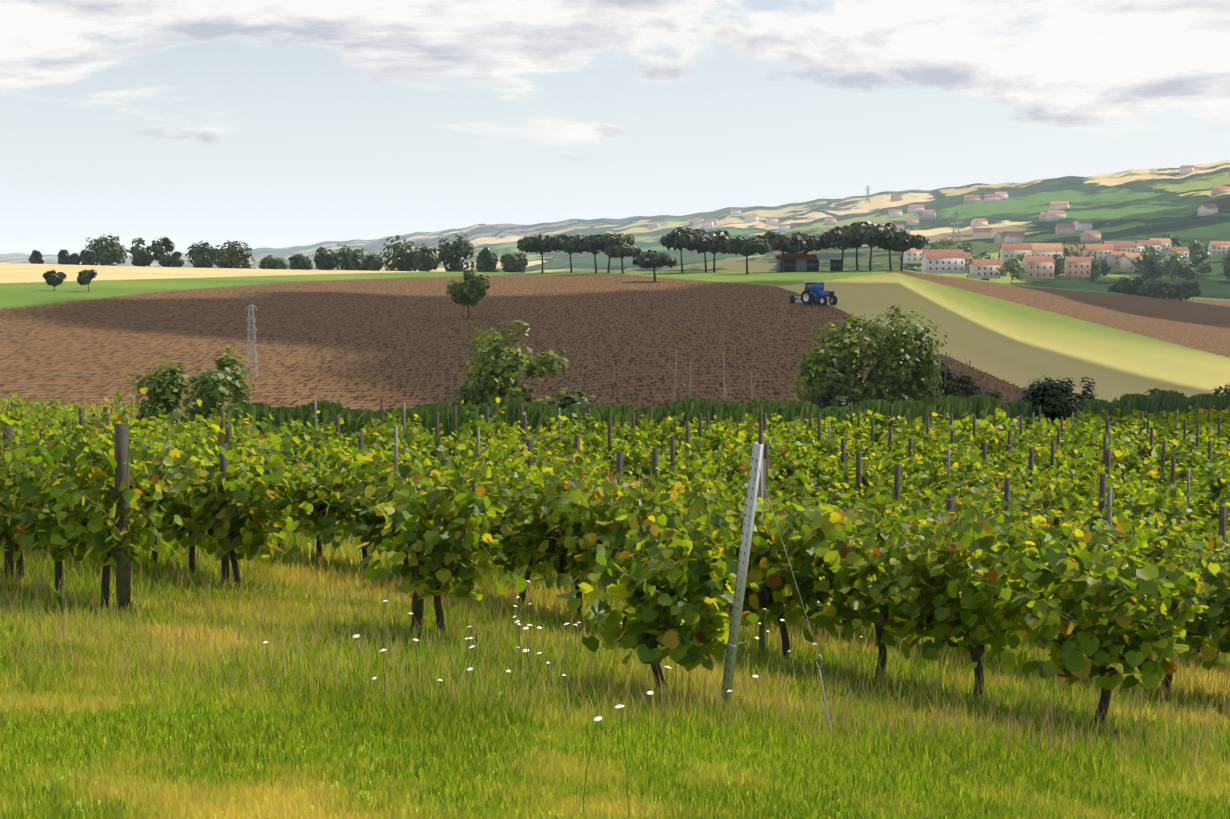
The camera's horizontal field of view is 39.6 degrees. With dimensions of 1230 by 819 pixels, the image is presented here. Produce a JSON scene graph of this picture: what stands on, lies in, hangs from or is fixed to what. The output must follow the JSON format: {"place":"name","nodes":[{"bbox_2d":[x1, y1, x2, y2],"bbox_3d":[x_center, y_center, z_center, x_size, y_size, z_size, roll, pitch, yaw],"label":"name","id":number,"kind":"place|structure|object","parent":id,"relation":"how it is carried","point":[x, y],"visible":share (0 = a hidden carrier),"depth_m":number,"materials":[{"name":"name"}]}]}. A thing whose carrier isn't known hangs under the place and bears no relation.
{"place":"outdoors","nodes":[
{"label":"outdoors","id":0,"kind":"place"},
{"bbox_2d":[0,263,424,282],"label":"wheat","id":1,"kind":"object","parent":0,"point":[16,272],"visible":0.98,"depth_m":428.29,"materials":[{"name":"beige plant"}]},
{"bbox_2d":[0,270,1229,424],"bbox_3d":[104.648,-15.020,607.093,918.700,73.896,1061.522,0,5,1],"label":"ploughed field","id":2,"kind":"structure","parent":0,"point":[363,344],"depth_m":203.58,"materials":[{"name":"brown soil"}]},
{"bbox_2d":[246,186,963,376],"bbox_3d":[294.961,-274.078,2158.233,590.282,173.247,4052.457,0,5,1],"label":"pylons","id":3,"kind":"object","parent":2,"relation":"on","point":[253,306],"visible":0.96,"depth_m":153.78,"materials":[{"name":"silver metal"}]},
{"bbox_2d":[790,283,837,304],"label":"tractor tires","id":4,"kind":"object","parent":2,"relation":"on","point":[811,300],"visible":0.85,"depth_m":244.27,"materials":[{"name":"black rubber"}]},
{"bbox_2d":[795,281,833,303],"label":"wheel rim","id":5,"kind":"object","parent":2,"relation":"on","point":[805,297],"visible":0.6,"depth_m":244.75,"materials":[{"name":"white metal"}]},
{"bbox_2d":[0,160,1229,298],"bbox_3d":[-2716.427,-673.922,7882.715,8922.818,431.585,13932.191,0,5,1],"label":"hills","id":6,"kind":"structure","parent":0,"point":[1136,204],"depth_m":2686.15,"materials":[{"name":"green plant"}]},
{"bbox_2d":[308,166,1229,255],"bbox_3d":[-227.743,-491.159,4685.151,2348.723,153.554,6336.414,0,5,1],"label":"house walls","id":7,"kind":"structure","parent":6,"relation":"on","point":[1085,237],"depth_m":2205.07,"materials":[{"name":"beige paint"}]},
{"bbox_2d":[308,165,1229,252],"bbox_3d":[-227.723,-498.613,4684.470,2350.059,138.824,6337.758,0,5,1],"label":"house roofs","id":8,"kind":"structure","parent":7,"relation":"on","point":[1014,233],"depth_m":2396.76,"materials":[{"name":"tile"}]},
{"bbox_2d":[903,239,1229,278],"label":"house walls","id":9,"kind":"structure","parent":6,"relation":"on","point":[1124,264],"depth_m":893.16,"materials":[{"name":"paint"}]},
{"bbox_2d":[774,238,1229,264],"bbox_3d":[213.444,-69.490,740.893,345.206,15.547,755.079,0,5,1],"label":"roofs","id":10,"kind":"structure","parent":9,"relation":"on","point":[1033,247],"depth_m":971.41,"materials":[{"name":"tile"}]},
{"bbox_2d":[784,245,1228,275],"bbox_3d":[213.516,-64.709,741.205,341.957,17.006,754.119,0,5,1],"label":"windows","id":11,"kind":"structure","parent":9,"relation":"attached to","point":[812,265],"depth_m":368.63,"materials":[{"name":"grey"}]},
{"bbox_2d":[0,269,1229,308],"bbox_3d":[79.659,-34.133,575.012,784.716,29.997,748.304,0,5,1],"label":"meadow","id":12,"kind":"structure","parent":0,"point":[20,294],"depth_m":335.93,"materials":[{"name":"green plant"}]},
{"bbox_2d":[776,259,815,271],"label":"shed","id":13,"kind":"structure","parent":12,"relation":"on","point":[801,265],"depth_m":368.61,"materials":[{"name":"metal"}]},
{"bbox_2d":[0,398,1229,818],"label":"vineyard ground","id":14,"kind":"structure","parent":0,"point":[434,761],"depth_m":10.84,"materials":[{"name":"green plant"}]},
{"bbox_2d":[8,397,1189,657],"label":"steel posts","id":15,"kind":"object","parent":14,"relation":"on","point":[762,621],"visible":0.4,"depth_m":29.72,"materials":[{"name":"grey metal"}]},
{"bbox_2d":[0,518,1201,676],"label":"grapes","id":16,"kind":"object","parent":14,"relation":"on","point":[978,650],"visible":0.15,"depth_m":18.00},
{"bbox_2d":[265,585,942,817],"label":"flower stems","id":17,"kind":"object","parent":14,"relation":"on","point":[520,659],"visible":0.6,"depth_m":14.26,"materials":[{"name":"green plant"}]},
{"bbox_2d":[263,580,920,720],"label":"wildflowers","id":18,"kind":"object","parent":17,"relation":"on","point":[598,718],"visible":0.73,"depth_m":13.52,"materials":[{"name":"white plant"}]},
{"bbox_2d":[0,374,1229,694],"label":"vine leaves","id":19,"kind":"object","parent":14,"relation":"on","point":[1080,600],"visible":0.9,"depth_m":18.00,"materials":[{"name":"green plant"}]},
{"bbox_2d":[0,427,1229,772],"bbox_3d":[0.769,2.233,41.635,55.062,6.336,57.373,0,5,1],"label":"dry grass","id":20,"kind":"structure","parent":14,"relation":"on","point":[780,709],"depth_m":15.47,"materials":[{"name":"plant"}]},
{"bbox_2d":[0,393,1229,500],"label":"vine leaves","id":21,"kind":"object","parent":14,"relation":"on","point":[1130,446],"visible":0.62,"depth_m":59.26,"materials":[{"name":"green plant"}]},
{"bbox_2d":[3,398,1226,648],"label":"posts","id":22,"kind":"object","parent":14,"relation":"on","point":[121,474],"visible":0.31,"depth_m":33.49,"materials":[{"name":"brown wood"}]},
{"bbox_2d":[14,447,1220,724],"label":"vine trunks","id":23,"kind":"object","parent":14,"relation":"on","point":[1106,695],"visible":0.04,"depth_m":18.05,"materials":[{"name":"brown wood"}]},
{"bbox_2d":[215,390,1229,446],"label":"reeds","id":24,"kind":"object","parent":14,"relation":"on","point":[1155,403],"visible":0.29,"depth_m":78.10,"materials":[{"name":"green plant"}]},
{"bbox_2d":[721,442,831,730],"bbox_3d":[1.320,1.528,13.714,0.133,2.463,1.651,-3,6,-29],"label":"end post","id":25,"kind":"object","parent":14,"relation":"on","point":[747,528],"visible":0.85,"depth_m":14.15,"materials":[{"name":"grey metal"}]},
{"bbox_2d":[3,406,1229,654],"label":"wires","id":26,"kind":"object","parent":25,"relation":"attached to","point":[693,498],"visible":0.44,"depth_m":20.60,"materials":[{"name":"grey metal"}]},
{"bbox_2d":[723,457,756,689],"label":"end post holes","id":27,"kind":"object","parent":25,"relation":"attached to","point":[738,569],"visible":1,"depth_m":14.17,"materials":[{"name":"grey metal"}]},
{"bbox_2d":[656,349,970,407],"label":"bare saplings","id":28,"kind":"object","parent":14,"relation":"on","point":[723,388],"visible":0.23,"depth_m":95.62,"materials":[{"name":"brown plant"}]},
{"bbox_2d":[1024,375,1087,425],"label":"dark bush","id":29,"kind":"object","parent":14,"relation":"on","point":[1053,398],"visible":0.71,"depth_m":104.45,"materials":[{"name":"green plant"}]},
{"bbox_2d":[0,0,1229,254],"label":"sky","id":30,"kind":"structure","parent":0,"point":[256,123],"materials":[{"name":"white"}]},
{"bbox_2d":[28,232,1229,408],"bbox_3d":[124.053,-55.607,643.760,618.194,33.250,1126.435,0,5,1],"label":"trees","id":31,"kind":"object","parent":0,"point":[205,255],"visible":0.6,"depth_m":516.92,"materials":[{"name":"green plant"}]},
{"bbox_2d":[54,237,1229,427],"bbox_3d":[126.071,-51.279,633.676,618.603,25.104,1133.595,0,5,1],"label":"trees","id":32,"kind":"object","parent":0,"point":[749,254],"visible":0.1,"depth_m":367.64,"materials":[{"name":"brown plant"}]},
{"bbox_2d":[517,221,928,268],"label":"pine crowns","id":33,"kind":"object","parent":32,"relation":"attached to","point":[858,234],"visible":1,"depth_m":363.54,"materials":[{"name":"green plant"}]},
{"bbox_2d":[805,283,833,299],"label":"tractor body","id":34,"kind":"object","parent":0,"point":[818,292],"visible":0.54,"depth_m":244.25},
{"bbox_2d":[805,283,813,291],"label":"tractor cab","id":35,"kind":"object","parent":34,"relation":"attached to","point":[810,286],"visible":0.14,"depth_m":244.66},
{"bbox_2d":[776,272,1229,402],"bbox_3d":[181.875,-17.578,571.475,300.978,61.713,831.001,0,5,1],"label":"field stubble","id":36,"kind":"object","parent":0,"point":[1019,345],"visible":0.79,"depth_m":276.27,"materials":[{"name":"plant"}]}
]}

